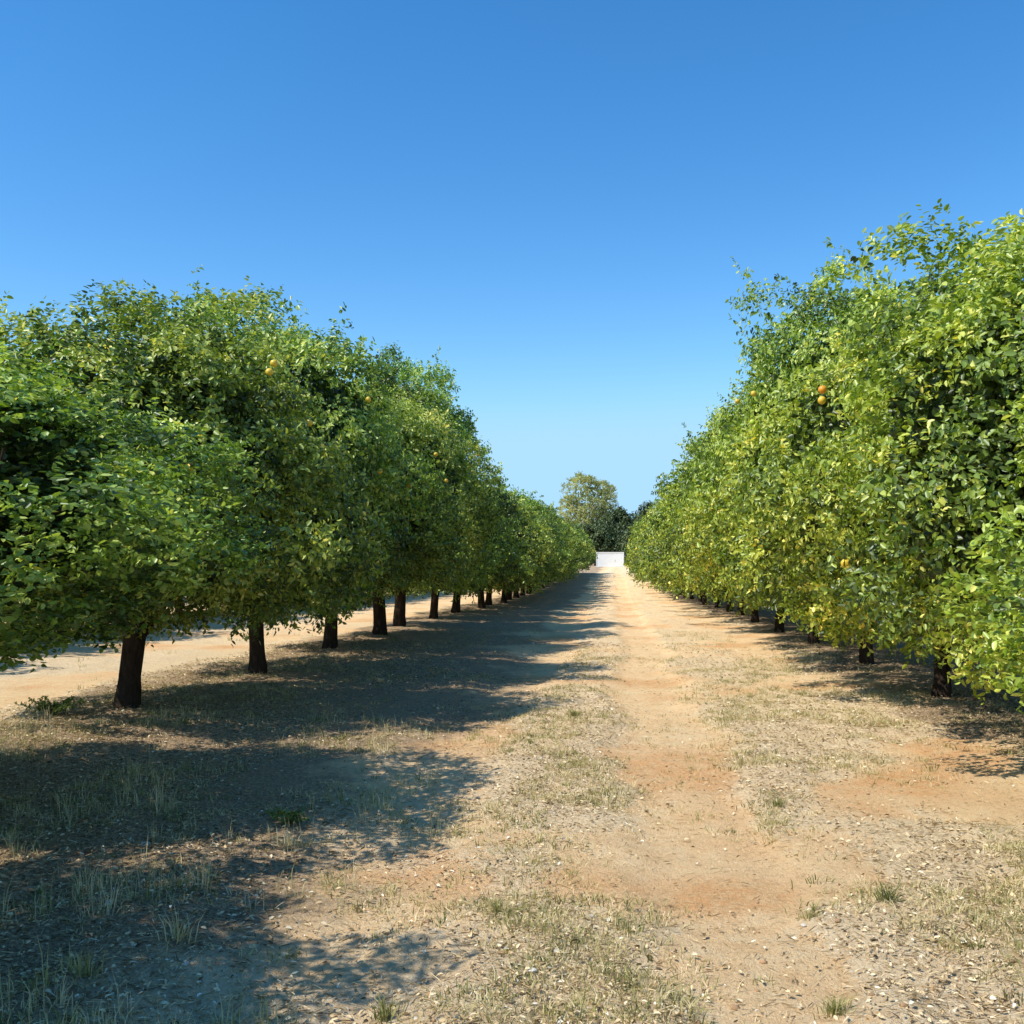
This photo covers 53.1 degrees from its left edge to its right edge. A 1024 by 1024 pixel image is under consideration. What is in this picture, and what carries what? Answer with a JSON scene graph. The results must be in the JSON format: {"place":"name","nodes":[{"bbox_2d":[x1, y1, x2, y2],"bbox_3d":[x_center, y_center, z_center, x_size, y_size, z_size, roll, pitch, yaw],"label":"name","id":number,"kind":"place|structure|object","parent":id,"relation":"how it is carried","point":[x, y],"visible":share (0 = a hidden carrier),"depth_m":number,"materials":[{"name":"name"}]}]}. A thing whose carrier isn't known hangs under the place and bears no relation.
{"place":"outdoors","nodes":[
{"label":"outdoors","id":0,"kind":"place"},
{"bbox_2d":[0,564,1023,1023],"bbox_3d":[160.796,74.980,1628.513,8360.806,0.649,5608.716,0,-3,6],"label":"ground","id":1,"kind":"structure","parent":0,"point":[556,612],"depth_m":6.41,"materials":[{"name":"brown soil"}]},
{"bbox_2d":[14,695,85,714],"bbox_3d":[-4.524,1.939,10.277,0.642,0.229,0.633,0,-3,6],"label":"weed","id":2,"kind":"object","parent":1,"relation":"on","point":[55,706],"visible":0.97,"depth_m":10.18,"materials":[{"name":"green plant"}]},
{"bbox_2d":[43,941,111,989],"bbox_3d":[-1.650,1.738,3.926,0.248,0.138,0.256,2,-3,-31],"label":"grass tuft","id":3,"kind":"object","parent":1,"relation":"on","point":[79,969],"visible":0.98,"depth_m":3.94,"materials":[{"name":"green plant"}]},
{"bbox_2d":[0,279,292,672],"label":"citrus tree","id":4,"kind":"object","parent":1,"relation":"on","point":[51,502],"visible":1,"depth_m":6.21,"materials":[{"name":"green plant"}]},
{"bbox_2d":[150,904,205,957],"bbox_3d":[-1.421,1.744,4.307,0.257,0.175,0.284,0,-3,6],"label":"grass tuft","id":5,"kind":"object","parent":1,"relation":"on","point":[178,934],"visible":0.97,"depth_m":4.32,"materials":[{"name":"green plant"}]},
{"bbox_2d":[181,960,188,966],"bbox_3d":[-1.309,1.810,4.104,0.033,0.022,0.037,0,-3,-11],"label":"stone","id":6,"kind":"object","parent":1,"relation":"on","point":[185,964],"visible":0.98,"depth_m":4.09,"materials":[{"name":"grey stone"}]},
{"bbox_2d":[174,578,217,614],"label":"citrus tree","id":7,"kind":"object","parent":1,"relation":"on","point":[175,610],"depth_m":31.89,"materials":[{"name":"green plant"}]},
{"bbox_2d":[0,275,393,708],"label":"citrus tree","id":8,"kind":"object","parent":1,"relation":"on","point":[220,391],"visible":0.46,"depth_m":10.14,"materials":[{"name":"green plant"}]},
{"bbox_2d":[242,631,248,641],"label":"weed","id":9,"kind":"object","parent":1,"relation":"on","point":[245,637],"visible":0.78,"depth_m":20.48,"materials":[{"name":"green plant"}]},
{"bbox_2d":[264,824,303,853],"bbox_3d":[-1.288,1.846,5.795,0.226,0.132,0.235,0,-3,6],"label":"grass tuft","id":10,"kind":"object","parent":1,"relation":"on","point":[284,842],"visible":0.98,"depth_m":5.79,"materials":[{"name":"plant"}]},
{"bbox_2d":[266,804,310,823],"bbox_3d":[-1.363,1.867,6.277,0.247,0.129,0.228,1,-3,-26],"label":"weed","id":11,"kind":"object","parent":1,"relation":"on","point":[294,816],"visible":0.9,"depth_m":6.26,"materials":[{"name":"green plant"}]},
{"bbox_2d":[148,265,447,673],"bbox_3d":[-3.493,-0.481,14.257,4.754,5.644,4.591,1,-3,-26],"label":"citrus tree","id":12,"kind":"object","parent":1,"relation":"on","point":[313,360],"visible":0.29,"depth_m":13.60,"materials":[{"name":"green plant"}]},
{"bbox_2d":[250,365,483,648],"bbox_3d":[-3.278,-0.167,18.325,4.922,5.432,5.129,2,-3,-39],"label":"citrus tree","id":13,"kind":"object","parent":1,"relation":"on","point":[432,543],"visible":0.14,"depth_m":18.13,"materials":[{"name":"green plant"}]},
{"bbox_2d":[356,989,411,1023],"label":"grass tuft","id":14,"kind":"object","parent":1,"relation":"on","point":[383,1011],"visible":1,"depth_m":3.65,"materials":[{"name":"green plant"}]},
{"bbox_2d":[342,340,494,625],"bbox_3d":[-2.791,-0.666,24.902,4.777,7.166,4.465,0,-3,-4],"label":"citrus tree","id":15,"kind":"object","parent":1,"relation":"on","point":[399,617],"visible":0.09,"depth_m":24.81,"materials":[{"name":"green plant"}]},
{"bbox_2d":[340,360,517,635],"bbox_3d":[-2.738,-0.282,21.833,5.783,6.016,4.740,0,-3,6],"label":"citrus tree","id":16,"kind":"object","parent":1,"relation":"on","point":[480,530],"visible":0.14,"depth_m":21.26,"materials":[{"name":"green plant"}]},
{"bbox_2d":[389,461,516,618],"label":"citrus tree","id":17,"kind":"object","parent":1,"relation":"on","point":[433,614],"visible":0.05,"depth_m":28.37,"materials":[{"name":"green plant"}]},
{"bbox_2d":[407,474,537,612],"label":"citrus tree","id":18,"kind":"object","parent":1,"relation":"on","point":[503,564],"visible":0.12,"depth_m":32.23,"materials":[{"name":"green plant"}]},
{"bbox_2d":[481,893,514,914],"bbox_3d":[-0.074,1.796,4.678,0.166,0.096,0.158,0,-3,6],"label":"grass tuft","id":19,"kind":"object","parent":1,"relation":"on","point":[496,908],"visible":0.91,"depth_m":4.67,"materials":[{"name":"beige plant"}]},
{"bbox_2d":[442,489,555,604],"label":"citrus tree","id":20,"kind":"object","parent":1,"relation":"on","point":[546,528],"visible":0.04,"depth_m":40.05,"materials":[{"name":"green plant"}]},
{"bbox_2d":[449,483,558,607],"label":"citrus tree","id":21,"kind":"object","parent":1,"relation":"on","point":[533,540],"visible":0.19,"depth_m":36.23,"materials":[{"name":"green plant"}]},
{"bbox_2d":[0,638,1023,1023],"bbox_3d":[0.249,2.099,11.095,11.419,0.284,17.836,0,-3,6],"label":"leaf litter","id":22,"kind":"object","parent":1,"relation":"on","point":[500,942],"visible":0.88,"depth_m":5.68,"materials":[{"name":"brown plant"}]},
{"bbox_2d":[473,489,573,602],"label":"citrus tree","id":23,"kind":"object","parent":1,"relation":"on","point":[545,566],"visible":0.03,"depth_m":44.01,"materials":[{"name":"green plant"}]},
{"bbox_2d":[492,491,568,599],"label":"citrus tree","id":24,"kind":"object","parent":1,"relation":"on","point":[560,566],"visible":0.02,"depth_m":47.37,"materials":[{"name":"green plant"}]},
{"bbox_2d":[527,967,537,972],"bbox_3d":[0.079,1.796,4.011,0.045,0.020,0.032,-1,-3,22],"label":"stone","id":25,"kind":"object","parent":1,"relation":"on","point":[534,970],"visible":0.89,"depth_m":4.00,"materials":[{"name":"white stone"}]},
{"bbox_2d":[513,496,579,597],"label":"citrus tree","id":26,"kind":"object","parent":1,"relation":"on","point":[549,578],"visible":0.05,"depth_m":50.98,"materials":[{"name":"green plant"}]},
{"bbox_2d":[520,498,576,595],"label":"citrus tree","id":27,"kind":"object","parent":1,"relation":"on","point":[568,529],"visible":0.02,"depth_m":55.02,"materials":[{"name":"green plant"}]},
{"bbox_2d":[526,522,577,593],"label":"citrus tree","id":28,"kind":"object","parent":1,"relation":"on","point":[573,574],"depth_m":58.73,"materials":[{"name":"green plant"}]},
{"bbox_2d":[531,527,580,590],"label":"citrus tree","id":29,"kind":"object","parent":1,"relation":"on","point":[572,561],"visible":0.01,"depth_m":63.07,"materials":[{"name":"green plant"}]},
{"bbox_2d":[536,503,583,588],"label":"citrus tree","id":30,"kind":"object","parent":1,"relation":"on","point":[577,564],"visible":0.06,"depth_m":66.62,"materials":[{"name":"green plant"}]},
{"bbox_2d":[541,511,581,586],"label":"citrus tree","id":31,"kind":"object","parent":1,"relation":"on","point":[570,546],"visible":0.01,"depth_m":70.30,"materials":[{"name":"green plant"}]},
{"bbox_2d":[549,518,589,580],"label":"citrus tree","id":32,"kind":"object","parent":1,"relation":"on","point":[581,552],"visible":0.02,"depth_m":78.22,"materials":[{"name":"green plant"}]},
{"bbox_2d":[569,709,580,717],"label":"grass tuft","id":33,"kind":"object","parent":1,"relation":"on","point":[573,713],"visible":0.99,"depth_m":10.53,"materials":[{"name":"plant"}]},
{"bbox_2d":[564,520,590,570],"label":"citrus tree","id":34,"kind":"object","parent":1,"relation":"on","point":[581,531],"visible":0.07,"depth_m":93.28,"materials":[{"name":"green plant"}]},
{"bbox_2d":[566,522,589,572],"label":"citrus tree","id":35,"kind":"object","parent":1,"relation":"on","point":[578,530],"visible":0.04,"depth_m":81.91,"materials":[{"name":"green plant"}]},
{"bbox_2d":[570,521,593,570],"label":"citrus tree","id":36,"kind":"object","parent":1,"relation":"on","point":[585,540],"visible":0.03,"depth_m":88.58,"materials":[{"name":"green plant"}]},
{"bbox_2d":[579,541,590,568],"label":"citrus tree","id":37,"kind":"object","parent":1,"relation":"on","point":[584,544],"visible":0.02,"depth_m":85.24,"materials":[{"name":"green plant"}]},
{"bbox_2d":[576,529,597,568],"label":"citrus tree","id":38,"kind":"object","parent":1,"relation":"on","point":[591,542],"visible":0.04,"depth_m":104.05,"materials":[{"name":"green plant"}]},
{"bbox_2d":[577,546,596,569],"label":"citrus tree","id":39,"kind":"object","parent":1,"relation":"on","point":[593,551],"depth_m":100.33,"materials":[{"name":"green plant"}]},
{"bbox_2d":[557,471,622,529],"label":"tall tree","id":40,"kind":"object","parent":1,"relation":"on","point":[601,506],"visible":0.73,"depth_m":225.15,"materials":[{"name":"green plant"}]},
{"bbox_2d":[579,519,619,565],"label":"dark tree","id":41,"kind":"object","parent":1,"relation":"on","point":[600,536],"visible":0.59,"depth_m":211.95,"materials":[{"name":"green plant"}]},
{"bbox_2d":[596,552,623,566],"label":"storage container","id":42,"kind":"object","parent":1,"relation":"on","point":[610,559],"visible":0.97,"depth_m":182.97,"materials":[{"name":"white metal"}]},
{"bbox_2d":[614,553,622,565],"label":"door","id":43,"kind":"structure","parent":42,"relation":"in","point":[618,557],"depth_m":182.81,"materials":[{"name":"white metal"}]},
{"bbox_2d":[596,506,641,538],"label":"dark tree","id":44,"kind":"object","parent":1,"relation":"on","point":[619,520],"visible":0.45,"depth_m":219.01,"materials":[{"name":"green plant"}]},
{"bbox_2d":[612,522,635,563],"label":"dark tree","id":45,"kind":"object","parent":1,"relation":"on","point":[623,541],"visible":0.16,"depth_m":204.47,"materials":[{"name":"green plant"}]},
{"bbox_2d":[624,521,635,562],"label":"citrus tree","id":46,"kind":"object","parent":1,"relation":"on","point":[628,546],"visible":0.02,"depth_m":82.81,"materials":[{"name":"green plant"}]},
{"bbox_2d":[626,515,644,568],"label":"citrus tree","id":47,"kind":"object","parent":1,"relation":"on","point":[629,538],"visible":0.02,"depth_m":75.64,"materials":[{"name":"green plant"}]},
{"bbox_2d":[628,514,647,584],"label":"citrus tree","id":48,"kind":"object","parent":1,"relation":"on","point":[635,550],"depth_m":67.81,"materials":[{"name":"green plant"}]},
{"bbox_2d":[623,515,653,579],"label":"citrus tree","id":49,"kind":"object","parent":1,"relation":"on","point":[633,556],"depth_m":71.70,"materials":[{"name":"green plant"}]},
{"bbox_2d":[628,516,652,577],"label":"citrus tree","id":50,"kind":"object","parent":1,"relation":"on","point":[638,531],"visible":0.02,"depth_m":59.94,"materials":[{"name":"green plant"}]},
{"bbox_2d":[632,501,652,518],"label":"dark tree","id":51,"kind":"object","parent":1,"relation":"on","point":[644,507],"visible":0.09,"depth_m":233.10,"materials":[{"name":"green plant"}]},
{"bbox_2d":[627,514,673,589],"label":"citrus tree","id":52,"kind":"object","parent":1,"relation":"on","point":[642,521],"visible":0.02,"depth_m":64.08,"materials":[{"name":"green plant"}]},
{"bbox_2d":[627,489,686,597],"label":"citrus tree","id":53,"kind":"object","parent":1,"relation":"on","point":[636,548],"visible":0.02,"depth_m":53.04,"materials":[{"name":"green plant"}]},
{"bbox_2d":[631,500,689,594],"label":"citrus tree","id":54,"kind":"object","parent":1,"relation":"on","point":[646,523],"visible":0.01,"depth_m":56.34,"materials":[{"name":"green plant"}]},
{"bbox_2d":[626,503,695,599],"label":"citrus tree","id":55,"kind":"object","parent":1,"relation":"on","point":[663,588],"visible":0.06,"depth_m":48.83,"materials":[{"name":"green plant"}]},
{"bbox_2d":[640,477,701,601],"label":"citrus tree","id":56,"kind":"object","parent":1,"relation":"on","point":[648,539],"depth_m":45.16,"materials":[{"name":"green plant"}]},
{"bbox_2d":[633,448,732,611],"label":"citrus tree","id":57,"kind":"object","parent":1,"relation":"on","point":[677,591],"visible":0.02,"depth_m":34.47,"materials":[{"name":"green plant"}]},
{"bbox_2d":[630,473,735,604],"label":"citrus tree","id":58,"kind":"object","parent":1,"relation":"on","point":[704,600],"visible":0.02,"depth_m":41.40,"materials":[{"name":"green plant"}]},
{"bbox_2d":[638,477,735,607],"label":"citrus tree","id":59,"kind":"object","parent":1,"relation":"on","point":[683,589],"visible":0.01,"depth_m":37.73,"materials":[{"name":"green plant"}]},
{"bbox_2d":[639,451,744,615],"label":"citrus tree","id":60,"kind":"object","parent":1,"relation":"on","point":[679,576],"visible":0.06,"depth_m":30.69,"materials":[{"name":"green plant"}]},
{"bbox_2d":[641,417,774,622],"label":"citrus tree","id":61,"kind":"object","parent":1,"relation":"on","point":[754,616],"visible":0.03,"depth_m":26.46,"materials":[{"name":"green plant"}]},
{"bbox_2d":[660,383,849,632],"bbox_3d":[5.929,-0.108,23.030,4.830,5.858,4.624,2,-3,-35],"label":"citrus tree","id":62,"kind":"object","parent":1,"relation":"on","point":[677,546],"visible":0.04,"depth_m":22.77,"materials":[{"name":"green plant"}]},
{"bbox_2d":[677,372,848,643],"bbox_3d":[5.740,-0.354,19.253,5.193,5.902,4.778,0,-3,6],"label":"citrus tree","id":63,"kind":"object","parent":1,"relation":"on","point":[812,637],"visible":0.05,"depth_m":19.08,"materials":[{"name":"green plant"}]},
{"bbox_2d":[766,796,787,808],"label":"grass tuft","id":64,"kind":"object","parent":1,"relation":"on","point":[778,803],"visible":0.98,"depth_m":6.56,"materials":[{"name":"green plant"}]},
{"bbox_2d":[671,237,942,664],"bbox_3d":[5.346,-0.959,15.586,5.176,6.771,4.827,2,-3,-36],"label":"citrus tree","id":65,"kind":"object","parent":1,"relation":"on","point":[763,363],"visible":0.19,"depth_m":15.34,"materials":[{"name":"green plant"}]},
{"bbox_2d":[797,904,825,920],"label":"grass tuft","id":66,"kind":"object","parent":1,"relation":"on","point":[810,915],"visible":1,"depth_m":4.60,"materials":[{"name":"plant"}]},
{"bbox_2d":[812,993,861,1019],"bbox_3d":[1.150,1.769,3.658,0.213,0.090,0.173,0,-3,6],"label":"grass tuft","id":67,"kind":"object","parent":1,"relation":"on","point":[833,1009],"visible":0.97,"depth_m":3.66,"materials":[{"name":"green plant"}]},
{"bbox_2d":[677,215,1021,697],"bbox_3d":[4.639,-0.420,11.795,5.365,5.303,5.200,0,-3,6],"label":"citrus tree","id":68,"kind":"object","parent":1,"relation":"on","point":[774,529],"visible":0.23,"depth_m":11.58,"materials":[{"name":"green plant"}]},
{"bbox_2d":[863,880,908,903],"bbox_3d":[1.709,1.748,4.718,0.224,0.105,0.154,0,-3,6],"label":"grass tuft","id":69,"kind":"object","parent":1,"relation":"on","point":[886,895],"visible":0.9,"depth_m":4.70,"materials":[{"name":"green plant"}]},
{"bbox_2d":[777,198,1023,704],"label":"citrus tree","id":70,"kind":"object","parent":1,"relation":"on","point":[954,475],"visible":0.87,"depth_m":7.72,"materials":[{"name":"green plant"}]},
{"bbox_2d":[935,385,1023,714],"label":"citrus tree","id":71,"kind":"object","parent":1,"relation":"on","point":[1009,636],"visible":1,"depth_m":5.16,"materials":[{"name":"green plant"}]},
{"bbox_2d":[0,594,1023,1023],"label":"grass","id":72,"kind":"structure","parent":0,"point":[102,884],"depth_m":5.63,"materials":[{"name":"beige plant"}]},
{"bbox_2d":[0,0,1023,525],"label":"sky","id":73,"kind":"structure","parent":0,"point":[556,198],"materials":[{"name":"blue"}]},
{"bbox_2d":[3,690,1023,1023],"bbox_3d":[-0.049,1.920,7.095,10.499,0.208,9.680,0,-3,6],"label":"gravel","id":74,"kind":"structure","parent":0,"point":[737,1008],"depth_m":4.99,"materials":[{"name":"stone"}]}
]}

